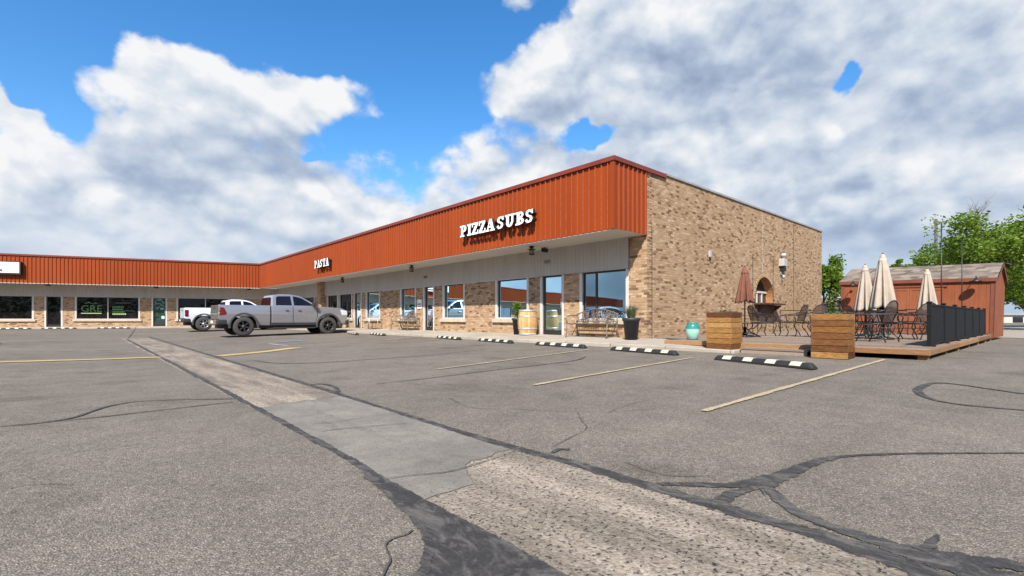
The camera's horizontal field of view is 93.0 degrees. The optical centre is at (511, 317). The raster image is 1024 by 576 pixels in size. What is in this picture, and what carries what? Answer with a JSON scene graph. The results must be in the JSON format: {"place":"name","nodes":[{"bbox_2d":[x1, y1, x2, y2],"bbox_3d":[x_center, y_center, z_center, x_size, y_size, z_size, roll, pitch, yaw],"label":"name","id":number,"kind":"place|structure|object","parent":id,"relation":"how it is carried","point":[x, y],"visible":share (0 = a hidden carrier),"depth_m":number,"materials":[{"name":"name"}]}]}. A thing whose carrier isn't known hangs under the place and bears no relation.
{"place":"outdoors","nodes":[
{"label":"outdoors","id":0,"kind":"place"},
{"bbox_2d":[0,326,214,328],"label":"sidewalk","id":1,"kind":"structure","parent":0,"point":[113,326],"depth_m":34.57,"materials":[{"name":"concrete"}]},
{"bbox_2d":[290,327,654,346],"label":"sidewalk","id":2,"kind":"structure","parent":0,"point":[594,341],"depth_m":16.38,"materials":[{"name":"concrete"}]},
{"bbox_2d":[360,312,378,328],"bbox_3d":[-7.576,0.146,25.755,0.552,0.877,1.156,0,0,-42],"label":"frame bench","id":3,"kind":"object","parent":2,"relation":"on","point":[368,317],"visible":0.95,"depth_m":25.51,"materials":[{"name":"brown wood"}]},
{"bbox_2d":[390,311,418,330],"bbox_3d":[-5.132,0.137,23.177,0.690,0.904,1.590,0,0,-42],"label":"ornate bench","id":4,"kind":"object","parent":2,"relation":"on","point":[408,317],"visible":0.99,"depth_m":23.27,"materials":[{"name":"brown metal"}]},
{"bbox_2d":[512,301,523,333],"bbox_3d":[0.202,-0.013,17.293,0.445,1.187,0.463,0,0,-42],"label":"potted shrub","id":5,"kind":"object","parent":2,"relation":"on","point":[518,307],"visible":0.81,"depth_m":17.20,"materials":[{"name":"green plant"}]},
{"bbox_2d":[518,310,537,334],"bbox_3d":[0.540,0.150,16.806,0.700,0.872,0.697,0,0,-42],"label":"wine barrel","id":6,"kind":"object","parent":2,"relation":"on","point":[527,322],"visible":0.98,"depth_m":16.52,"materials":[{"name":"brown wood"}]},
{"bbox_2d":[565,308,619,338],"bbox_3d":[2.410,0.157,14.695,0.690,0.904,1.590,0,0,-42],"label":"ornate bench","id":7,"kind":"object","parent":2,"relation":"on","point":[594,314],"visible":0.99,"depth_m":14.74,"materials":[{"name":"brown metal"}]},
{"bbox_2d":[620,304,640,339],"bbox_3d":[3.272,0.096,13.328,0.700,1.038,0.758,0,0,4],"label":"potted shrub","id":8,"kind":"object","parent":2,"relation":"on","point":[631,324],"visible":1,"depth_m":13.17,"materials":[{"name":"plastic"}]},
{"bbox_2d":[0,319,1023,575],"bbox_3d":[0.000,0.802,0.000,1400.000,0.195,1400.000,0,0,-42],"label":"parking lot","id":9,"kind":"structure","parent":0,"point":[224,487],"depth_m":3.51,"materials":[{"name":"asphalt"}]},
{"bbox_2d":[0,357,159,361],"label":"painted line","id":10,"kind":"object","parent":9,"relation":"on","point":[78,359],"visible":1,"depth_m":10.25,"materials":[{"name":"yellow paint"}]},
{"bbox_2d":[97,327,129,328],"bbox_3d":[-27.595,0.686,33.672,1.820,0.094,0.150,0,0,-24],"label":"wheel stop","id":11,"kind":"object","parent":9,"relation":"on","point":[113,328],"visible":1,"depth_m":33.62,"materials":[{"name":"black rubber"}]},
{"bbox_2d":[7,398,233,425],"bbox_3d":[-3.914,0.883,4.711,0.651,0.020,2.043,0,0,33],"label":"crack sealant","id":12,"kind":"object","parent":9,"relation":"on","point":[92,411],"visible":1,"depth_m":4.53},
{"bbox_2d":[58,402,227,420],"bbox_3d":[-3.420,0.886,4.653,0.066,0.014,1.385,0,0,42],"label":"crack sealant","id":13,"kind":"object","parent":9,"relation":"on","point":[143,411],"visible":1,"depth_m":4.55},
{"bbox_2d":[178,300,273,330],"bbox_3d":[-17.199,-0.188,30.188,5.738,1.875,2.370,0,0,-42],"label":"pickup truck","id":14,"kind":"object","parent":9,"relation":"on","point":[195,318],"visible":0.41,"depth_m":28.26,"materials":[{"name":"white paint"}]},
{"bbox_2d":[122,338,338,408],"bbox_3d":[-9.400,0.897,13.247,0.964,0.001,21.702,0,0,-42],"label":"gutter","id":15,"kind":"object","parent":9,"relation":"on","point":[257,388],"visible":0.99,"depth_m":7.21,"materials":[{"name":"concrete"}]},
{"bbox_2d":[214,347,302,355],"bbox_3d":[-6.410,0.860,12.566,0.611,0.054,2.631,0,0,17],"label":"painted line","id":16,"kind":"object","parent":9,"relation":"on","point":[260,351],"visible":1,"depth_m":12.46,"materials":[{"name":"yellow paint"}]},
{"bbox_2d":[208,294,348,335],"bbox_3d":[-10.869,-0.155,22.934,5.738,1.875,2.370,0,0,-42],"label":"pickup truck","id":17,"kind":"object","parent":9,"relation":"on","point":[282,311],"visible":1,"depth_m":22.10,"materials":[{"name":"silver metal"}]},
{"bbox_2d":[318,383,340,391],"bbox_3d":[-2.357,0.889,6.257,0.205,0.005,0.923,0,0,-39],"label":"crack sealant","id":18,"kind":"object","parent":9,"relation":"on","point":[337,389],"visible":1,"depth_m":6.21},
{"bbox_2d":[126,339,566,575],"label":"crack sealant","id":19,"kind":"object","parent":9,"relation":"on","point":[354,461],"visible":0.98,"depth_m":3.41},
{"bbox_2d":[254,396,509,498],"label":"gutter slab","id":20,"kind":"structure","parent":9,"relation":"on","point":[407,446],"depth_m":3.53,"materials":[{"name":"concrete"}]},
{"bbox_2d":[390,451,513,477],"bbox_3d":[-0.307,0.889,2.929,0.895,0.001,0.107,0,0,-37],"label":"pavement crack","id":21,"kind":"object","parent":20,"relation":"on","point":[451,470],"visible":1,"depth_m":2.85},
{"bbox_2d":[382,529,412,575],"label":"pavement crack","id":22,"kind":"object","parent":9,"relation":"on","point":[386,566],"visible":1,"depth_m":1.83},
{"bbox_2d":[363,476,434,575],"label":"crack sealant","id":23,"kind":"object","parent":9,"relation":"on","point":[425,562],"visible":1,"depth_m":1.91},
{"bbox_2d":[0,155,822,338],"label":"strip mall","id":24,"kind":"structure","parent":9,"relation":"on","point":[614,233],"depth_m":18.74,"materials":[{"name":"beige brick"}]},
{"bbox_2d":[0,261,21,274],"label":"box sign","id":25,"kind":"object","parent":24,"relation":"attached to","point":[11,267],"visible":1,"depth_m":31.78,"materials":[{"name":"white"}]},
{"bbox_2d":[0,296,35,321],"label":"window","id":26,"kind":"structure","parent":24,"relation":"in","point":[12,308],"depth_m":33.29,"materials":[{"name":"black glass"}]},
{"bbox_2d":[44,296,62,326],"bbox_3d":[-32.139,-0.445,34.092,1.002,2.120,0.324,0,0,-30],"label":"door","id":27,"kind":"structure","parent":24,"relation":"in","point":[53,306],"depth_m":34.08,"materials":[{"name":"glass"}]},
{"bbox_2d":[81,302,101,313],"bbox_3d":[-30.237,-0.745,34.920,1.179,0.870,0.009,0,0,-24],"label":"window lettering","id":28,"kind":"object","parent":24,"relation":"attached to","point":[91,308],"depth_m":34.92,"materials":[{"name":"green plastic"}]},
{"bbox_2d":[72,297,141,320],"bbox_3d":[-29.313,-0.632,35.254,4.000,1.745,0.220,0,0,-24],"label":"window","id":29,"kind":"structure","parent":24,"relation":"in","point":[131,308],"depth_m":35.28,"materials":[{"name":"glass"}]},
{"bbox_2d":[112,306,125,314],"bbox_3d":[-28.527,-0.685,35.672,1.316,0.890,0.008,0,0,-24],"label":"window lettering","id":30,"kind":"object","parent":24,"relation":"attached to","point":[118,308],"depth_m":35.55,"materials":[{"name":"paint"}]},
{"bbox_2d":[151,298,166,325],"bbox_3d":[-26.528,-0.445,36.560,0.982,2.120,0.317,0,0,-30],"label":"door","id":31,"kind":"structure","parent":24,"relation":"in","point":[156,303],"depth_m":36.53,"materials":[{"name":"glass"}]},
{"bbox_2d":[175,298,234,320],"bbox_3d":[-23.730,-0.632,37.710,4.100,1.745,0.220,0,0,-24],"label":"window","id":32,"kind":"structure","parent":24,"relation":"in","point":[180,302],"depth_m":37.46,"materials":[{"name":"black glass"}]},
{"bbox_2d":[314,258,331,268],"bbox_3d":[-10.769,-3.120,27.668,0.261,0.440,2.200,0,0,-42],"label":"shop sign","id":33,"kind":"object","parent":24,"relation":"attached to","point":[320,264],"visible":1,"depth_m":27.51,"materials":[{"name":"white"}]},
{"bbox_2d":[327,295,337,307],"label":"window","id":34,"kind":"structure","parent":24,"relation":"in","point":[332,301],"depth_m":31.26,"materials":[{"name":"glass"}]},
{"bbox_2d":[339,294,352,320],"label":"window","id":35,"kind":"structure","parent":24,"relation":"in","point":[345,301],"depth_m":29.50,"materials":[{"name":"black glass"}]},
{"bbox_2d":[353,293,361,327],"bbox_3d":[-8.926,-0.436,28.226,0.131,2.011,1.084,0,0,-42],"label":"door","id":36,"kind":"structure","parent":24,"relation":"in","point":[357,298],"depth_m":28.41,"materials":[{"name":"glass"}]},
{"bbox_2d":[363,291,380,320],"bbox_3d":[-7.655,-0.636,26.740,0.220,1.611,1.960,0,0,-42],"label":"window","id":37,"kind":"structure","parent":24,"relation":"in","point":[372,298],"depth_m":26.87,"materials":[{"name":"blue glass"}]},
{"bbox_2d":[397,288,415,321],"bbox_3d":[-5.102,-0.636,23.858,0.220,1.611,1.760,0,0,-42],"label":"window","id":38,"kind":"structure","parent":24,"relation":"in","point":[407,296],"depth_m":23.99,"materials":[{"name":"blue glass"}]},
{"bbox_2d":[417,299,421,308],"bbox_3d":[-4.381,-0.665,22.994,0.021,0.430,0.370,0,0,-42],"label":"notice sign","id":39,"kind":"object","parent":24,"relation":"attached to","point":[419,303],"visible":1,"depth_m":22.98,"materials":[{"name":"white"}]},
{"bbox_2d":[423,286,433,330],"bbox_3d":[-3.803,-0.436,22.444,0.131,2.011,0.954,0,0,-42],"label":"door","id":40,"kind":"structure","parent":24,"relation":"in","point":[428,292],"depth_m":22.60,"materials":[{"name":"glass"}]},
{"bbox_2d":[440,284,465,321],"bbox_3d":[-2.515,-0.636,20.939,0.220,1.611,1.880,0,0,-42],"label":"window","id":41,"kind":"structure","parent":24,"relation":"in","point":[453,296],"depth_m":21.03,"materials":[{"name":"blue glass"}]},
{"bbox_2d":[460,209,536,237],"bbox_3d":[-0.549,-3.103,16.135,0.261,0.405,3.779,0,0,-42],"label":"shop sign","id":42,"kind":"object","parent":24,"relation":"attached to","point":[509,219],"visible":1,"depth_m":15.87,"materials":[{"name":"white"}]},
{"bbox_2d":[492,278,528,322],"bbox_3d":[-0.012,-0.636,18.114,0.220,1.611,2.090,0,0,-42],"label":"window","id":43,"kind":"structure","parent":24,"relation":"in","point":[507,292],"depth_m":18.30,"materials":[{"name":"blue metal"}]},
{"bbox_2d":[527,246,535,254],"bbox_3d":[0.645,-2.215,15.986,0.280,0.295,0.280,0,0,-42],"label":"porch lantern","id":44,"kind":"object","parent":24,"relation":"hanging from","point":[531,251],"visible":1,"depth_m":15.92,"materials":[{"name":"black metal"}]},
{"bbox_2d":[540,275,563,334],"bbox_3d":[1.393,-0.436,16.580,0.131,2.011,1.124,0,0,-42],"label":"door","id":45,"kind":"structure","parent":24,"relation":"in","point":[551,287],"depth_m":16.65,"materials":[{"name":"glass"}]},
{"bbox_2d":[575,269,628,324],"bbox_3d":[2.807,-0.626,14.933,0.220,1.631,2.090,0,0,-42],"label":"window","id":46,"kind":"structure","parent":24,"relation":"in","point":[608,290],"depth_m":15.00,"materials":[{"name":"glass"}]},
{"bbox_2d":[754,275,774,302],"bbox_3d":[9.879,-1.154,19.332,2.042,1.129,0.360,0,0,-42],"label":"arched window","id":47,"kind":"structure","parent":24,"relation":"in","point":[763,291],"depth_m":19.70,"materials":[{"name":"beige brick"}]},
{"bbox_2d":[779,253,786,277],"bbox_3d":[11.299,-2.187,20.226,0.360,1.041,0.224,0,0,-42],"label":"wall service box","id":48,"kind":"object","parent":24,"relation":"attached to","point":[782,262],"visible":1,"depth_m":20.16,"materials":[{"name":"white metal"}]},
{"bbox_2d":[436,336,461,339],"bbox_3d":[-2.220,0.688,16.995,0.150,0.094,1.820,0,0,-33],"label":"wheel stop","id":49,"kind":"object","parent":9,"relation":"on","point":[450,337],"visible":0.96,"depth_m":16.84,"materials":[{"name":"black rubber"}]},
{"bbox_2d":[362,470,565,575],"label":"crack sealant","id":50,"kind":"object","parent":9,"relation":"on","point":[462,548],"visible":1,"depth_m":1.87,"materials":[{"name":"asphalt"}]},
{"bbox_2d":[385,356,585,382],"bbox_3d":[-0.051,0.826,8.036,4.666,0.102,0.352,0,0,-45],"label":"crack sealant","id":51,"kind":"object","parent":9,"relation":"on","point":[490,370],"visible":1,"depth_m":7.73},
{"bbox_2d":[478,338,513,343],"bbox_3d":[-0.512,0.692,14.822,0.150,0.094,1.820,0,0,-35],"label":"wheel stop","id":52,"kind":"object","parent":9,"relation":"on","point":[496,340],"visible":1,"depth_m":14.64,"materials":[{"name":"black rubber"}]},
{"bbox_2d":[438,349,589,368],"bbox_3d":[0.323,0.789,9.781,0.126,0.102,4.684,0,0,41],"label":"painted line","id":53,"kind":"object","parent":9,"relation":"on","point":[511,359],"visible":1,"depth_m":9.38,"materials":[{"name":"beige paint"}]},
{"bbox_2d":[150,337,954,575],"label":"crack sealant","id":54,"kind":"object","parent":9,"relation":"on","point":[887,558],"visible":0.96,"depth_m":2.30,"materials":[{"name":"asphalt"}]},
{"bbox_2d":[551,448,569,452],"bbox_3d":[0.321,0.888,3.267,0.157,0.004,0.084,0,0,-42],"label":"crack sealant","id":55,"kind":"object","parent":9,"relation":"on","point":[555,450],"visible":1,"depth_m":3.28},
{"bbox_2d":[535,342,586,347],"bbox_3d":[1.240,0.695,12.612,0.150,0.094,1.820,0,0,-38],"label":"wheel stop","id":56,"kind":"object","parent":9,"relation":"on","point":[569,345],"visible":0.99,"depth_m":12.45,"materials":[{"name":"black rubber"}]},
{"bbox_2d":[533,357,693,384],"bbox_3d":[1.853,0.794,7.685,4.398,0.097,0.122,0,0,-44],"label":"painted line","id":57,"kind":"object","parent":9,"relation":"on","point":[607,372],"visible":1,"depth_m":7.21,"materials":[{"name":"beige paint"}]},
{"bbox_2d":[610,346,678,354],"bbox_3d":[2.813,0.701,10.485,0.150,0.094,1.820,0,0,-33],"label":"wheel stop","id":58,"kind":"object","parent":9,"relation":"on","point":[649,351],"visible":1,"depth_m":10.33,"materials":[{"name":"black rubber"}]},
{"bbox_2d":[625,461,698,475],"bbox_3d":[0.874,0.883,2.815,0.514,0.004,0.124,0,0,33],"label":"pavement crack","id":59,"kind":"object","parent":9,"relation":"on","point":[668,474],"visible":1,"depth_m":2.75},
{"bbox_2d":[427,449,910,575],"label":"gutter","id":60,"kind":"object","parent":9,"relation":"on","point":[567,519],"visible":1,"depth_m":2.05,"materials":[{"name":"concrete"}]},
{"bbox_2d":[710,482,787,526],"bbox_3d":[1.164,0.888,2.409,0.328,0.012,0.592,0,0,26],"label":"crack sealant","id":61,"kind":"object","parent":9,"relation":"on","point":[720,502],"visible":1,"depth_m":2.36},
{"bbox_2d":[714,355,817,369],"bbox_3d":[4.105,0.715,8.013,0.150,0.094,1.820,0,0,-25],"label":"wheel stop","id":62,"kind":"object","parent":9,"relation":"on","point":[789,364],"visible":0.98,"depth_m":7.83,"materials":[{"name":"black rubber"}]},
{"bbox_2d":[702,359,885,410],"bbox_3d":[4.078,0.776,6.392,6.099,0.134,0.120,0,0,-40],"label":"painted line","id":63,"kind":"object","parent":9,"relation":"on","point":[758,395],"visible":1,"depth_m":5.61,"materials":[{"name":"beige paint"}]},
{"bbox_2d":[656,331,992,359],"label":"timber deck","id":64,"kind":"structure","parent":9,"relation":"on","point":[769,342],"depth_m":10.24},
{"bbox_2d":[685,322,699,339],"bbox_3d":[4.482,0.320,12.056,0.344,0.425,0.344,0,0,-42],"label":"glazed urn","id":65,"kind":"object","parent":64,"relation":"on","point":[692,329],"visible":1,"depth_m":11.93,"materials":[{"name":"teal ceramic"}]},
{"bbox_2d":[735,266,754,336],"bbox_3d":[6.544,-0.469,13.658,0.499,1.997,0.499,0,0,-14],"label":"closed umbrella","id":66,"kind":"object","parent":64,"relation":"on","point":[744,294],"visible":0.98,"depth_m":13.56,"materials":[{"name":"red fabric"}]},
{"bbox_2d":[750,254,753,334],"bbox_3d":[7.741,-0.770,15.605,0.137,2.603,0.120,0,0,-42],"label":"light pole","id":67,"kind":"object","parent":64,"relation":"on","point":[752,286],"visible":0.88,"depth_m":15.60,"materials":[{"name":"black metal"}]},
{"bbox_2d":[742,323,765,337],"bbox_3d":[6.543,0.337,13.650,1.064,0.409,1.064,0,0,-42],"label":"patio table","id":68,"kind":"object","parent":64,"relation":"on","point":[746,333],"visible":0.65,"depth_m":13.41,"materials":[{"name":"black metal"}]},
{"bbox_2d":[747,305,776,335],"bbox_3d":[7.476,0.070,14.599,0.668,0.927,0.566,0,0,-2],"label":"patio chair","id":69,"kind":"object","parent":64,"relation":"on","point":[752,313],"visible":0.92,"depth_m":14.53,"materials":[{"name":"black metal"}]},
{"bbox_2d":[773,259,773,332],"bbox_3d":[9.096,-0.770,16.906,0.137,2.603,0.120,0,0,-42],"label":"light pole","id":70,"kind":"object","parent":64,"relation":"on","point":[773,295],"visible":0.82,"depth_m":16.89,"materials":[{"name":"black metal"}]},
{"bbox_2d":[778,305,808,336],"bbox_3d":[8.238,0.070,14.192,0.668,0.927,0.566,0,0,8],"label":"patio chair","id":71,"kind":"object","parent":64,"relation":"on","point":[803,310],"visible":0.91,"depth_m":14.10,"materials":[{"name":"black metal"}]},
{"bbox_2d":[794,304,827,337],"bbox_3d":[8.407,0.070,13.610,0.668,0.927,0.566,0,0,-12],"label":"patio chair","id":72,"kind":"object","parent":64,"relation":"on","point":[820,309],"visible":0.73,"depth_m":13.69,"materials":[{"name":"black metal"}]},
{"bbox_2d":[780,309,915,332],"bbox_3d":[12.630,0.115,17.249,5.601,0.834,0.042,0,0,42],"label":"deck rail","id":73,"kind":"object","parent":64,"relation":"on","point":[836,310],"visible":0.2,"depth_m":17.94,"materials":[{"name":"black metal"}]},
{"bbox_2d":[837,303,871,338],"bbox_3d":[8.596,0.070,12.225,0.668,0.927,0.566,0,0,28],"label":"patio chair","id":74,"kind":"object","parent":64,"relation":"on","point":[840,308],"visible":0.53,"depth_m":12.27,"materials":[{"name":"black metal"}]},
{"bbox_2d":[842,305,873,334],"bbox_3d":[10.338,0.070,14.594,0.668,0.927,0.566,0,0,-7],"label":"patio chair","id":75,"kind":"object","parent":64,"relation":"on","point":[846,308],"visible":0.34,"depth_m":14.50,"materials":[{"name":"black metal"}]},
{"bbox_2d":[847,311,879,335],"bbox_3d":[10.327,0.173,14.200,0.944,0.732,0.944,0,0,-42],"label":"patio table","id":76,"kind":"object","parent":64,"relation":"on","point":[862,329],"visible":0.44,"depth_m":14.13,"materials":[{"name":"black metal"}]},
{"bbox_2d":[853,264,876,335],"bbox_3d":[10.324,-0.529,14.213,0.536,2.117,0.536,0,0,8],"label":"closed umbrella","id":77,"kind":"object","parent":64,"relation":"on","point":[863,294],"visible":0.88,"depth_m":14.13,"materials":[{"name":"beige fabric"}]},
{"bbox_2d":[855,300,899,342],"bbox_3d":[8.175,0.070,10.854,0.566,0.927,0.668,0,0,-27],"label":"patio chair","id":78,"kind":"object","parent":64,"relation":"on","point":[891,307],"visible":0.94,"depth_m":10.67,"materials":[{"name":"black metal"}]},
{"bbox_2d":[866,313,888,334],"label":"patio chair","id":79,"kind":"object","parent":64,"relation":"on","point":[876,319],"visible":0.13,"depth_m":15.42,"materials":[{"name":"black metal"}]},
{"bbox_2d":[868,253,895,339],"bbox_3d":[9.231,-0.549,12.087,0.554,2.157,0.554,0,0,9],"label":"closed umbrella","id":80,"kind":"object","parent":64,"relation":"on","point":[883,293],"visible":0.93,"depth_m":12.01,"materials":[{"name":"beige fabric"}]},
{"bbox_2d":[860,310,906,339],"bbox_3d":[9.238,0.173,12.100,0.944,0.732,0.944,0,0,-42],"label":"patio table","id":81,"kind":"object","parent":64,"relation":"on","point":[886,331],"visible":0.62,"depth_m":12.05,"materials":[{"name":"black metal"}]},
{"bbox_2d":[855,313,929,328],"bbox_3d":[7.022,0.225,8.778,1.478,0.614,0.558,0,0,1],"label":"deck rail","id":82,"kind":"object","parent":64,"relation":"on","point":[894,314],"visible":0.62,"depth_m":8.68,"materials":[{"name":"black metal"}]},
{"bbox_2d":[880,315,908,334],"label":"patio chair","id":83,"kind":"object","parent":64,"relation":"on","point":[896,319],"visible":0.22,"depth_m":15.49,"materials":[{"name":"black metal"}]},
{"bbox_2d":[877,306,915,339],"bbox_3d":[9.616,0.070,12.212,0.668,0.927,0.566,0,0,13],"label":"patio chair","id":84,"kind":"object","parent":64,"relation":"on","point":[902,323],"visible":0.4,"depth_m":12.00,"materials":[{"name":"black metal"}]},
{"bbox_2d":[897,303,934,339],"bbox_3d":[10.073,0.070,12.010,0.668,0.927,0.566,0,0,-12],"label":"patio chair","id":85,"kind":"object","parent":64,"relation":"on","point":[922,318],"visible":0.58,"depth_m":12.15,"materials":[{"name":"black"}]},
{"bbox_2d":[916,268,937,334],"bbox_3d":[13.264,-0.534,15.495,0.554,2.127,0.554,0,0,-44],"label":"closed umbrella","id":86,"kind":"object","parent":64,"relation":"on","point":[927,291],"visible":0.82,"depth_m":15.41,"materials":[{"name":"beige fabric"}]},
{"bbox_2d":[941,223,941,302],"bbox_3d":[9.282,-0.770,10.496,0.137,2.603,0.120,0,0,-42],"label":"light pole","id":87,"kind":"object","parent":64,"relation":"on","point":[941,262],"visible":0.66,"depth_m":10.48,"materials":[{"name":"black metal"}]},
{"bbox_2d":[922,301,987,346],"bbox_3d":[11.522,0.108,12.374,10.120,0.847,0.180,0,0,-42],"label":"privacy fence","id":88,"kind":"object","parent":64,"relation":"on","point":[945,324],"visible":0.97,"depth_m":10.93,"materials":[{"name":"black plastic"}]},
{"bbox_2d":[961,239,962,306],"bbox_3d":[11.752,-0.770,12.685,0.137,2.603,0.120,0,0,-42],"label":"light pole","id":89,"kind":"object","parent":64,"relation":"on","point":[961,272],"visible":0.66,"depth_m":12.68,"materials":[{"name":"black metal"}]},
{"bbox_2d":[811,311,854,358],"bbox_3d":[5.820,0.300,8.812,0.466,0.851,0.574,0,0,-42],"label":"cedar planter","id":90,"kind":"object","parent":9,"relation":"on","point":[832,335],"visible":1,"depth_m":8.64,"materials":[{"name":"wood"}]},
{"bbox_2d":[822,254,846,312],"bbox_3d":[21.712,-1.920,34.228,4.029,5.573,3.891,0,0,-42],"label":"leafy tree","id":91,"kind":"object","parent":9,"relation":"on","point":[832,274],"visible":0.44,"depth_m":33.32,"materials":[{"name":"green plant"}]},
{"bbox_2d":[649,452,1023,487],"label":"crack sealant","id":92,"kind":"object","parent":9,"relation":"on","point":[781,475],"visible":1,"depth_m":2.73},
{"bbox_2d":[753,482,1023,571],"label":"crack sealant","id":93,"kind":"object","parent":9,"relation":"on","point":[789,506],"visible":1,"depth_m":1.95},
{"bbox_2d":[911,534,940,551],"bbox_3d":[1.658,0.886,1.914,0.218,0.005,0.061,0,0,-29],"label":"crack sealant","id":94,"kind":"object","parent":9,"relation":"on","point":[929,544],"visible":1,"depth_m":1.90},
{"bbox_2d":[934,219,937,259],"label":"utility pole","id":95,"kind":"object","parent":9,"relation":"on","point":[935,235],"visible":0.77,"depth_m":49.89,"materials":[{"name":"grey wood"}]},
{"bbox_2d":[880,543,1023,575],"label":"crack sealant","id":96,"kind":"object","parent":9,"relation":"on","point":[960,567],"visible":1,"depth_m":1.76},
{"bbox_2d":[912,382,1023,409],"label":"crack sealant","id":97,"kind":"object","parent":9,"relation":"on","point":[917,390],"visible":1,"depth_m":5.23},
{"bbox_2d":[1001,327,1023,337],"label":"gravel verge","id":98,"kind":"structure","parent":9,"relation":"on","point":[1013,332],"depth_m":24.93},
{"bbox_2d":[908,230,1023,296],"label":"leafy tree","id":99,"kind":"object","parent":98,"relation":"on","point":[925,257],"visible":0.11,"depth_m":36.67,"materials":[{"name":"green plant"}]},
{"bbox_2d":[921,205,1023,297],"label":"leafy tree","id":100,"kind":"object","parent":98,"relation":"on","point":[995,245],"visible":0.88,"depth_m":29.62,"materials":[{"name":"green plant"}]},
{"bbox_2d":[962,197,993,263],"bbox_3d":[31.784,-3.868,33.175,1.743,9.250,1.942,0,0,27],"label":"bare tree","id":101,"kind":"object","parent":98,"relation":"on","point":[979,211],"visible":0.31,"depth_m":32.97,"materials":[{"name":"grey plant"}]},
{"bbox_2d":[1004,278,1023,310],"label":"leafy tree","id":102,"kind":"object","parent":98,"relation":"on","point":[1018,299],"visible":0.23,"depth_m":38.95,"materials":[{"name":"green plant"}]},
{"bbox_2d":[1004,313,1023,322],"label":"distant building","id":103,"kind":"structure","parent":9,"relation":"on","point":[1013,317],"depth_m":74.98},
{"bbox_2d":[1013,317,1022,322],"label":"window","id":104,"kind":"structure","parent":103,"relation":"in","point":[1015,319],"depth_m":74.97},
{"bbox_2d":[0,0,1023,317],"label":"sky","id":105,"kind":"structure","parent":0,"point":[237,131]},
{"bbox_2d":[611,339,740,353],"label":"sidewalk","id":106,"kind":"structure","parent":0,"point":[653,344],"depth_m":11.29,"materials":[{"name":"concrete"}]},
{"bbox_2d":[706,310,741,349],"bbox_3d":[4.582,0.243,10.480,0.565,0.834,0.537,0,0,-42],"label":"cedar planter","id":107,"kind":"object","parent":106,"relation":"on","point":[723,329],"visible":1,"depth_m":10.29,"materials":[{"name":"wood"}]},
{"bbox_2d":[839,263,1007,338],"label":"garden shed","id":108,"kind":"structure","parent":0,"point":[987,292],"depth_m":17.25,"materials":[{"name":"red wood"}]},
{"bbox_2d":[877,288,909,332],"bbox_3d":[14.208,-0.275,18.115,0.040,1.640,0.945,0,1,-40],"label":"door","id":109,"kind":"structure","parent":108,"relation":"in","point":[902,295],"depth_m":17.89,"materials":[{"name":"red wood"}]},
{"bbox_2d":[908,288,943,332],"bbox_3d":[14.825,-0.252,17.379,0.040,1.640,0.950,0,1,-40],"label":"door","id":110,"kind":"structure","parent":108,"relation":"in","point":[914,292],"depth_m":17.60,"materials":[{"name":"red wood"}]},
{"bbox_2d":[1004,325,1023,326],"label":"road","id":111,"kind":"structure","parent":0,"point":[1013,325],"depth_m":44.76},
{"bbox_2d":[889,259,909,267],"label":"leafy tree","id":112,"kind":"object","parent":111,"relation":"on","point":[898,262],"visible":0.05,"depth_m":51.95,"materials":[{"name":"green plant"}]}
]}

